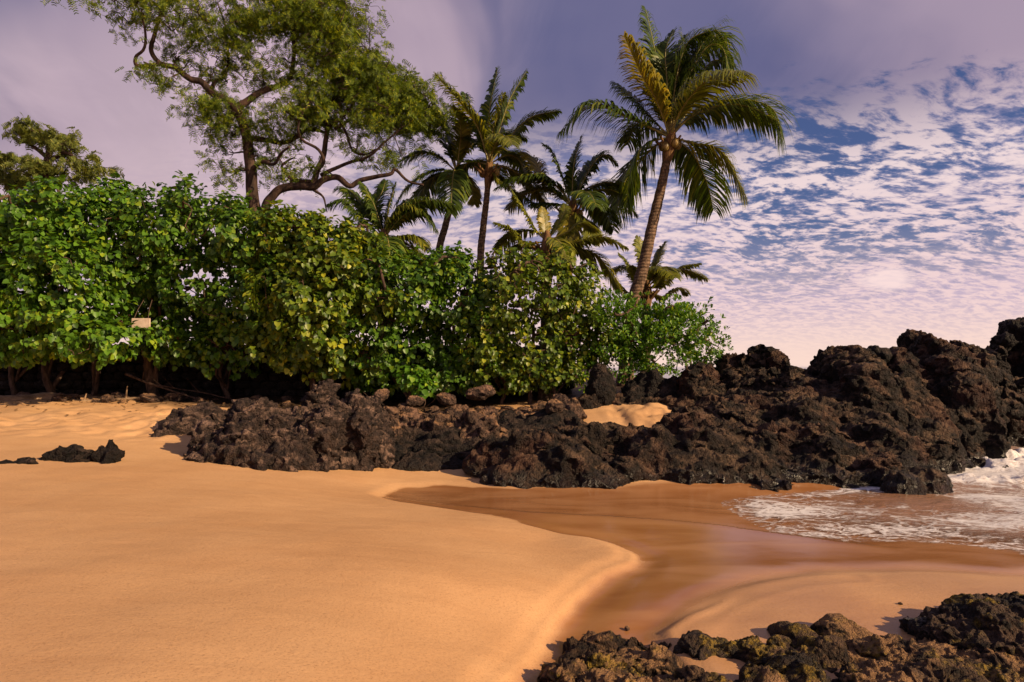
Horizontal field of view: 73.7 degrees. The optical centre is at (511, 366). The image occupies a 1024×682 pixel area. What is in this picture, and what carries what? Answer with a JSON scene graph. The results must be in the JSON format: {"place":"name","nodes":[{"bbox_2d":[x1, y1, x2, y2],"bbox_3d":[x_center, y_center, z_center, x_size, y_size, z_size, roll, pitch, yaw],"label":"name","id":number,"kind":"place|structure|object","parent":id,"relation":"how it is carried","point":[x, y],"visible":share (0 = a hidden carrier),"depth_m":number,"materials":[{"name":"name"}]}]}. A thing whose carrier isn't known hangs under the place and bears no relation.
{"place":"outdoors","nodes":[
{"label":"outdoors","id":0,"kind":"place"},
{"bbox_2d":[0,369,1023,681],"bbox_3d":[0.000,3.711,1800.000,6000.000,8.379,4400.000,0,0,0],"label":"beach sand","id":1,"kind":"structure","parent":0,"point":[148,557],"depth_m":5.63,"materials":[{"name":"beige sand"}]},
{"bbox_2d":[0,151,30,194],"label":"umbrella tree","id":2,"kind":"object","parent":1,"relation":"on","point":[20,181],"visible":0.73,"depth_m":35.74,"materials":[{"name":"green plant"}]},
{"bbox_2d":[0,457,37,464],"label":"sand rock","id":3,"kind":"object","parent":1,"relation":"on","point":[26,460],"visible":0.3,"depth_m":9.20,"materials":[{"name":"grey stone"}]},
{"bbox_2d":[16,392,29,394],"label":"loose stone","id":4,"kind":"object","parent":1,"relation":"on","point":[22,393],"visible":0.3,"depth_m":17.12,"materials":[{"name":"brown stone"}]},
{"bbox_2d":[0,392,57,401],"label":"driftwood log","id":5,"kind":"object","parent":1,"relation":"on","point":[43,395],"visible":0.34,"depth_m":16.63,"materials":[{"name":"brown wood"}]},
{"bbox_2d":[50,392,70,401],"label":"loose stone","id":6,"kind":"object","parent":1,"relation":"on","point":[60,397],"visible":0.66,"depth_m":15.95,"materials":[{"name":"brown stone"}]},
{"bbox_2d":[1,112,124,271],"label":"umbrella tree","id":7,"kind":"object","parent":1,"relation":"on","point":[52,141],"visible":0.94,"depth_m":33.47,"materials":[{"name":"green plant"}]},
{"bbox_2d":[38,444,94,462],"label":"sand rock","id":8,"kind":"object","parent":1,"relation":"on","point":[73,453],"visible":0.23,"depth_m":9.52,"materials":[{"name":"black stone"}]},
{"bbox_2d":[68,394,80,398],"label":"loose stone","id":9,"kind":"object","parent":1,"relation":"on","point":[74,396],"visible":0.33,"depth_m":16.50,"materials":[{"name":"brown stone"}]},
{"bbox_2d":[0,172,179,395],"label":"hedge shrub","id":10,"kind":"object","parent":1,"relation":"on","point":[38,323],"visible":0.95,"depth_m":15.09,"materials":[{"name":"green plant"}]},
{"bbox_2d":[132,300,151,327],"bbox_3d":[-8.374,-1.204,15.551,0.420,0.665,0.311,0,0,0],"label":"notice board","id":11,"kind":"object","parent":10,"relation":"hanging from","point":[144,322],"visible":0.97,"depth_m":15.39,"materials":[{"name":"paint"}]},
{"bbox_2d":[71,386,140,400],"bbox_3d":[-9.798,0.701,16.664,2.422,0.448,0.213,0,0,-16],"label":"driftwood log","id":12,"kind":"object","parent":1,"relation":"on","point":[126,397],"visible":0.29,"depth_m":16.73,"materials":[{"name":"brown wood"}]},
{"bbox_2d":[91,439,124,463],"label":"sand rock","id":13,"kind":"object","parent":1,"relation":"on","point":[111,452],"visible":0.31,"depth_m":9.59,"materials":[{"name":"black stone"}]},
{"bbox_2d":[100,394,115,402],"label":"loose stone","id":14,"kind":"object","parent":1,"relation":"on","point":[106,398],"visible":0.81,"depth_m":16.26,"materials":[{"name":"brown stone"}]},
{"bbox_2d":[111,391,124,397],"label":"loose stone","id":15,"kind":"object","parent":1,"relation":"on","point":[116,394],"visible":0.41,"depth_m":16.84,"materials":[{"name":"brown stone"}]},
{"bbox_2d":[139,393,163,402],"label":"loose stone","id":16,"kind":"object","parent":1,"relation":"on","point":[148,397],"visible":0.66,"depth_m":16.14,"materials":[{"name":"brown stone"}]},
{"bbox_2d":[125,367,195,398],"bbox_3d":[-8.595,0.397,16.551,2.098,0.763,0.219,0,0,17],"label":"fallen branch","id":17,"kind":"object","parent":1,"relation":"on","point":[139,379],"visible":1,"depth_m":16.60,"materials":[{"name":"brown wood"}]},
{"bbox_2d":[163,392,188,401],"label":"loose stone","id":18,"kind":"object","parent":1,"relation":"on","point":[174,397],"visible":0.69,"depth_m":16.55,"materials":[{"name":"brown stone"}]},
{"bbox_2d":[151,401,226,436],"bbox_3d":[-5.751,1.278,12.401,1.181,1.278,1.918,0,0,16],"label":"lava outcrop","id":19,"kind":"object","parent":1,"relation":"on","point":[180,421],"visible":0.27,"depth_m":12.16,"materials":[{"name":"brown stone"}]},
{"bbox_2d":[156,376,226,397],"bbox_3d":[-7.995,0.501,16.780,2.186,0.549,0.324,0,0,15],"label":"fallen branch","id":20,"kind":"object","parent":1,"relation":"on","point":[172,387],"visible":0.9,"depth_m":16.87,"materials":[{"name":"brown wood"}]},
{"bbox_2d":[80,170,310,399],"bbox_3d":[-7.379,-1.801,16.890,5.655,5.681,4.339,0,0,0],"label":"hedge shrub","id":21,"kind":"object","parent":1,"relation":"on","point":[209,310],"visible":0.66,"depth_m":15.88,"materials":[{"name":"green plant"}]},
{"bbox_2d":[192,397,205,401],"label":"loose stone","id":22,"kind":"object","parent":1,"relation":"on","point":[198,399],"visible":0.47,"depth_m":16.49,"materials":[{"name":"brown stone"}]},
{"bbox_2d":[249,395,262,400],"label":"loose stone","id":23,"kind":"object","parent":1,"relation":"on","point":[256,397],"visible":0.36,"depth_m":16.78,"materials":[{"name":"brown stone"}]},
{"bbox_2d":[40,0,472,315],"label":"kiawe tree","id":24,"kind":"object","parent":1,"relation":"on","point":[385,99],"visible":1,"depth_m":20.69,"materials":[{"name":"green plant"}]},
{"bbox_2d":[0,395,533,415],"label":"leaf litter","id":25,"kind":"object","parent":1,"relation":"on","point":[222,405],"visible":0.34,"depth_m":16.07,"materials":[{"name":"brown plant"}]},
{"bbox_2d":[282,401,290,406],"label":"loose stone","id":26,"kind":"object","parent":1,"relation":"on","point":[286,403],"visible":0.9,"depth_m":16.34,"materials":[{"name":"brown stone"}]},
{"bbox_2d":[0,344,575,399],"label":"stone wall","id":27,"kind":"structure","parent":1,"relation":"on","point":[268,380],"depth_m":18.21,"materials":[{"name":"black stone"}]},
{"bbox_2d":[281,396,294,402],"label":"loose stone","id":28,"kind":"object","parent":1,"relation":"on","point":[287,398],"visible":0.73,"depth_m":17.07,"materials":[{"name":"brown stone"}]},
{"bbox_2d":[183,379,396,471],"bbox_3d":[-3.377,1.688,11.388,3.906,2.956,2.379,0,0,-41],"label":"lava outcrop","id":29,"kind":"object","parent":1,"relation":"on","point":[323,428],"visible":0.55,"depth_m":10.66,"materials":[{"name":"brown stone"}]},
{"bbox_2d":[231,199,408,389],"bbox_3d":[-4.563,-1.409,16.191,3.800,5.011,3.935,0,0,-33],"label":"hedge shrub","id":30,"kind":"object","parent":1,"relation":"on","point":[339,261],"visible":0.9,"depth_m":15.38,"materials":[{"name":"green plant"}]},
{"bbox_2d":[325,179,458,338],"bbox_3d":[-3.633,-2.402,19.711,4.033,6.391,3.228,0,0,36],"label":"coconut palm","id":31,"kind":"object","parent":1,"relation":"on","point":[401,214],"visible":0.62,"depth_m":19.49,"materials":[{"name":"green plant"}]},
{"bbox_2d":[367,364,452,409],"bbox_3d":[-2.190,0.586,15.541,2.229,1.303,0.925,0,0,19],"label":"seedling shrub","id":32,"kind":"object","parent":1,"relation":"on","point":[416,382],"visible":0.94,"depth_m":15.38,"materials":[{"name":"green plant"}]},
{"bbox_2d":[323,240,516,405],"bbox_3d":[-2.319,-1.046,16.890,4.944,4.241,3.623,0,0,0],"label":"hedge shrub","id":33,"kind":"object","parent":1,"relation":"on","point":[436,279],"visible":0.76,"depth_m":16.16,"materials":[{"name":"green plant"}]},
{"bbox_2d":[392,450,470,471],"bbox_3d":[-1.281,1.853,11.792,1.690,0.858,0.707,0,0,-15],"label":"lava shelf","id":34,"kind":"object","parent":1,"relation":"on","point":[421,460],"visible":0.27,"depth_m":11.57,"materials":[{"name":"black stone"}]},
{"bbox_2d":[428,405,439,410],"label":"loose stone","id":35,"kind":"object","parent":1,"relation":"on","point":[433,408],"visible":0.42,"depth_m":15.86,"materials":[{"name":"brown stone"}]},
{"bbox_2d":[444,404,463,410],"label":"loose stone","id":36,"kind":"object","parent":1,"relation":"on","point":[459,407],"visible":0.34,"depth_m":15.92,"materials":[{"name":"brown stone"}]},
{"bbox_2d":[393,104,527,332],"bbox_3d":[-1.638,-4.165,22.499,4.525,9.292,4.315,0,0,0],"label":"coconut palm","id":37,"kind":"object","parent":1,"relation":"on","point":[465,187],"visible":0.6,"depth_m":22.18,"materials":[{"name":"green plant"}]},
{"bbox_2d":[384,403,566,438],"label":"rubble bank","id":38,"kind":"structure","parent":1,"relation":"on","point":[471,423],"depth_m":12.84,"materials":[{"name":"stone"}]},
{"bbox_2d":[374,389,389,401],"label":"loose stone","id":39,"kind":"object","parent":38,"relation":"on","point":[383,394],"visible":0.75,"depth_m":14.21,"materials":[{"name":"brown stone"}]},
{"bbox_2d":[406,395,424,405],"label":"loose stone","id":40,"kind":"object","parent":38,"relation":"on","point":[413,400],"visible":1,"depth_m":14.09,"materials":[{"name":"brown stone"}]},
{"bbox_2d":[436,392,455,405],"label":"loose stone","id":41,"kind":"object","parent":38,"relation":"on","point":[446,399],"visible":1,"depth_m":14.17,"materials":[{"name":"brown stone"}]},
{"bbox_2d":[465,384,495,399],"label":"loose stone","id":42,"kind":"object","parent":38,"relation":"on","point":[484,392],"visible":1,"depth_m":14.64,"materials":[{"name":"brown stone"}]},
{"bbox_2d":[544,399,564,414],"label":"loose stone","id":43,"kind":"object","parent":38,"relation":"on","point":[551,406],"visible":0.91,"depth_m":13.51,"materials":[{"name":"brown stone"}]},
{"bbox_2d":[474,406,483,410],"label":"loose stone","id":44,"kind":"object","parent":1,"relation":"on","point":[477,408],"visible":0.33,"depth_m":16.00,"materials":[{"name":"brown stone"}]},
{"bbox_2d":[394,408,579,461],"bbox_3d":[-0.750,1.593,13.170,4.667,1.554,2.495,0,0,-43],"label":"lava shelf","id":45,"kind":"object","parent":1,"relation":"on","point":[445,441],"visible":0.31,"depth_m":12.59,"materials":[{"name":"brown stone"}]},
{"bbox_2d":[432,66,561,275],"bbox_3d":[-0.448,-4.519,21.433,4.065,10.184,4.575,0,0,0],"label":"coconut palm","id":46,"kind":"object","parent":1,"relation":"on","point":[488,141],"visible":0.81,"depth_m":21.43,"materials":[{"name":"green plant"}]},
{"bbox_2d":[500,406,514,409],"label":"loose stone","id":47,"kind":"object","parent":1,"relation":"on","point":[507,407],"visible":0.51,"depth_m":15.91,"materials":[{"name":"brown stone"}]},
{"bbox_2d":[517,407,532,410],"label":"loose stone","id":48,"kind":"object","parent":1,"relation":"on","point":[528,408],"visible":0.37,"depth_m":15.55,"materials":[{"name":"brown stone"}]},
{"bbox_2d":[520,408,530,413],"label":"loose stone","id":49,"kind":"object","parent":1,"relation":"on","point":[524,410],"visible":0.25,"depth_m":14.96,"materials":[{"name":"brown stone"}]},
{"bbox_2d":[530,401,546,410],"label":"loose stone","id":50,"kind":"object","parent":1,"relation":"on","point":[538,405],"visible":0.58,"depth_m":15.72,"materials":[{"name":"brown stone"}]},
{"bbox_2d":[449,241,634,404],"bbox_3d":[0.728,-0.987,16.809,4.658,4.113,3.242,0,0,-19],"label":"hedge shrub","id":51,"kind":"object","parent":1,"relation":"on","point":[523,272],"visible":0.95,"depth_m":16.18,"materials":[{"name":"green plant"}]},
{"bbox_2d":[491,189,628,399],"bbox_3d":[1.194,-1.840,17.798,3.575,5.530,2.948,0,0,0],"label":"coconut palm","id":52,"kind":"object","parent":1,"relation":"on","point":[548,242],"visible":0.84,"depth_m":17.65,"materials":[{"name":"green plant"}]},
{"bbox_2d":[493,134,639,345],"bbox_3d":[1.668,-3.293,20.770,4.634,7.819,4.082,0,0,0],"label":"coconut palm","id":53,"kind":"object","parent":1,"relation":"on","point":[575,189],"visible":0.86,"depth_m":20.95,"materials":[{"name":"green plant"}]},
{"bbox_2d":[552,393,582,420],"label":"shore boulder","id":54,"kind":"object","parent":1,"relation":"on","point":[573,404],"visible":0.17,"depth_m":14.27,"materials":[{"name":"stone"}]},
{"bbox_2d":[585,363,616,405],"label":"shore boulder","id":55,"kind":"object","parent":1,"relation":"on","point":[601,384],"visible":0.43,"depth_m":15.70,"materials":[{"name":"black stone"}]},
{"bbox_2d":[537,641,684,681],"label":"mossy rock","id":56,"kind":"object","parent":1,"relation":"on","point":[653,661],"visible":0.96,"depth_m":4.00,"materials":[{"name":"brown stone"}]},
{"bbox_2d":[562,630,670,653],"bbox_3d":[0.730,2.002,4.484,0.845,0.538,0.271,0,0,-11],"label":"mossy rock","id":57,"kind":"object","parent":1,"relation":"on","point":[608,640],"visible":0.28,"depth_m":4.43,"materials":[{"name":"brown stone"}]},
{"bbox_2d":[559,287,732,392],"bbox_3d":[3.251,-0.520,17.241,4.677,2.936,2.801,0,0,-10],"label":"beach naupaka","id":58,"kind":"object","parent":1,"relation":"on","point":[653,336],"visible":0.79,"depth_m":16.68,"materials":[{"name":"green plant"}]},
{"bbox_2d":[621,370,678,402],"bbox_3d":[3.319,0.999,16.353,1.570,1.847,1.281,0,0,0],"label":"shore boulder","id":59,"kind":"object","parent":1,"relation":"on","point":[652,383],"visible":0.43,"depth_m":15.96,"materials":[{"name":"black stone"}]},
{"bbox_2d":[578,389,723,409],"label":"rubble bank","id":60,"kind":"structure","parent":1,"relation":"on","point":[586,400],"depth_m":15.51,"materials":[{"name":"brown stone"}]},
{"bbox_2d":[610,235,708,365],"bbox_3d":[4.779,-1.847,22.615,3.051,5.140,3.688,0,0,-40],"label":"coconut palm","id":61,"kind":"object","parent":1,"relation":"on","point":[660,277],"visible":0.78,"depth_m":22.44,"materials":[{"name":"green plant"}]},
{"bbox_2d":[555,5,800,386],"bbox_3d":[4.997,-5.196,20.373,5.996,11.818,6.019,0,0,44],"label":"coconut palm","id":62,"kind":"object","parent":1,"relation":"on","point":[666,77],"visible":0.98,"depth_m":20.42,"materials":[{"name":"green plant"}]},
{"bbox_2d":[666,665,732,681],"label":"mossy rock","id":63,"kind":"object","parent":1,"relation":"on","point":[692,673],"visible":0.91,"depth_m":3.82,"materials":[{"name":"brown stone"}]},
{"bbox_2d":[673,630,761,662],"bbox_3d":[1.361,1.987,4.388,0.670,0.546,0.452,0,0,0],"label":"mossy rock","id":64,"kind":"object","parent":1,"relation":"on","point":[699,645],"visible":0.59,"depth_m":4.32,"materials":[{"name":"brown stone"}]},
{"bbox_2d":[462,329,1023,491],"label":"lava ridge","id":65,"kind":"structure","parent":1,"relation":"on","point":[853,416],"depth_m":12.22,"materials":[{"name":"black stone"}]},
{"bbox_2d":[676,344,789,400],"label":"lava peak","id":66,"kind":"structure","parent":65,"relation":"on","point":[762,367],"depth_m":15.91,"materials":[{"name":"black stone"}]},
{"bbox_2d":[867,345,892,363],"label":"skyline boulder","id":67,"kind":"object","parent":65,"relation":"on","point":[885,354],"visible":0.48,"depth_m":14.81,"materials":[{"name":"black stone"}]},
{"bbox_2d":[989,317,1023,350],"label":"skyline boulder","id":68,"kind":"object","parent":65,"relation":"on","point":[1009,335],"visible":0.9,"depth_m":18.25,"materials":[{"name":"black stone"}]},
{"bbox_2d":[741,648,830,681],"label":"mossy rock","id":69,"kind":"object","parent":1,"relation":"on","point":[793,660],"visible":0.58,"depth_m":4.02,"materials":[{"name":"brown stone"}]},
{"bbox_2d":[558,642,1019,681],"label":"reef shelf","id":70,"kind":"object","parent":1,"relation":"on","point":[758,671],"visible":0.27,"depth_m":4.13,"materials":[{"name":"brown stone"}]},
{"bbox_2d":[766,621,818,650],"bbox_3d":[1.825,1.987,4.531,0.479,0.558,0.657,0,0,0],"label":"foreground boulder","id":71,"kind":"object","parent":1,"relation":"on","point":[786,635],"visible":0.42,"depth_m":4.49,"materials":[{"name":"brown stone"}]},
{"bbox_2d":[810,613,873,666],"bbox_3d":[2.216,1.961,4.460,0.561,0.538,0.856,0,0,29],"label":"foreground boulder","id":72,"kind":"object","parent":1,"relation":"on","point":[839,636],"visible":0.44,"depth_m":4.48,"materials":[{"name":"brown stone"}]},
{"bbox_2d":[899,616,926,636],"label":"mossy rock","id":73,"kind":"object","parent":1,"relation":"on","point":[909,626],"visible":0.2,"depth_m":4.64,"materials":[{"name":"black stone"}]},
{"bbox_2d":[834,633,1023,681],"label":"rock","id":74,"kind":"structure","parent":1,"relation":"on","point":[898,658],"depth_m":3.96,"materials":[{"name":"brown stone"}]},
{"bbox_2d":[915,591,1023,657],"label":"mossy rock","id":75,"kind":"object","parent":1,"relation":"on","point":[980,622],"visible":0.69,"depth_m":4.39,"materials":[{"name":"black stone"}]},
{"bbox_2d":[0,0,1023,366],"label":"sky","id":76,"kind":"structure","parent":0,"point":[895,205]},
{"bbox_2d":[607,367,1023,553],"bbox_3d":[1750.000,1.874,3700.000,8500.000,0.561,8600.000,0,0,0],"label":"sea water","id":77,"kind":"structure","parent":0,"point":[987,498],"depth_m":9.13,"materials":[{"name":"white liquid"}]},
{"bbox_2d":[880,465,953,494],"bbox_3d":[6.179,2.068,10.433,1.208,1.111,0.719,0,0,-16],"label":"sea rock","id":78,"kind":"object","parent":77,"relation":"in","point":[924,480],"visible":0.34,"depth_m":10.27,"materials":[{"name":"brown stone"}]},
{"bbox_2d":[973,461,1008,467],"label":"sea rock","id":79,"kind":"object","parent":77,"relation":"in","point":[976,464],"visible":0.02,"depth_m":12.89,"materials":[{"name":"brown stone"}]}
]}

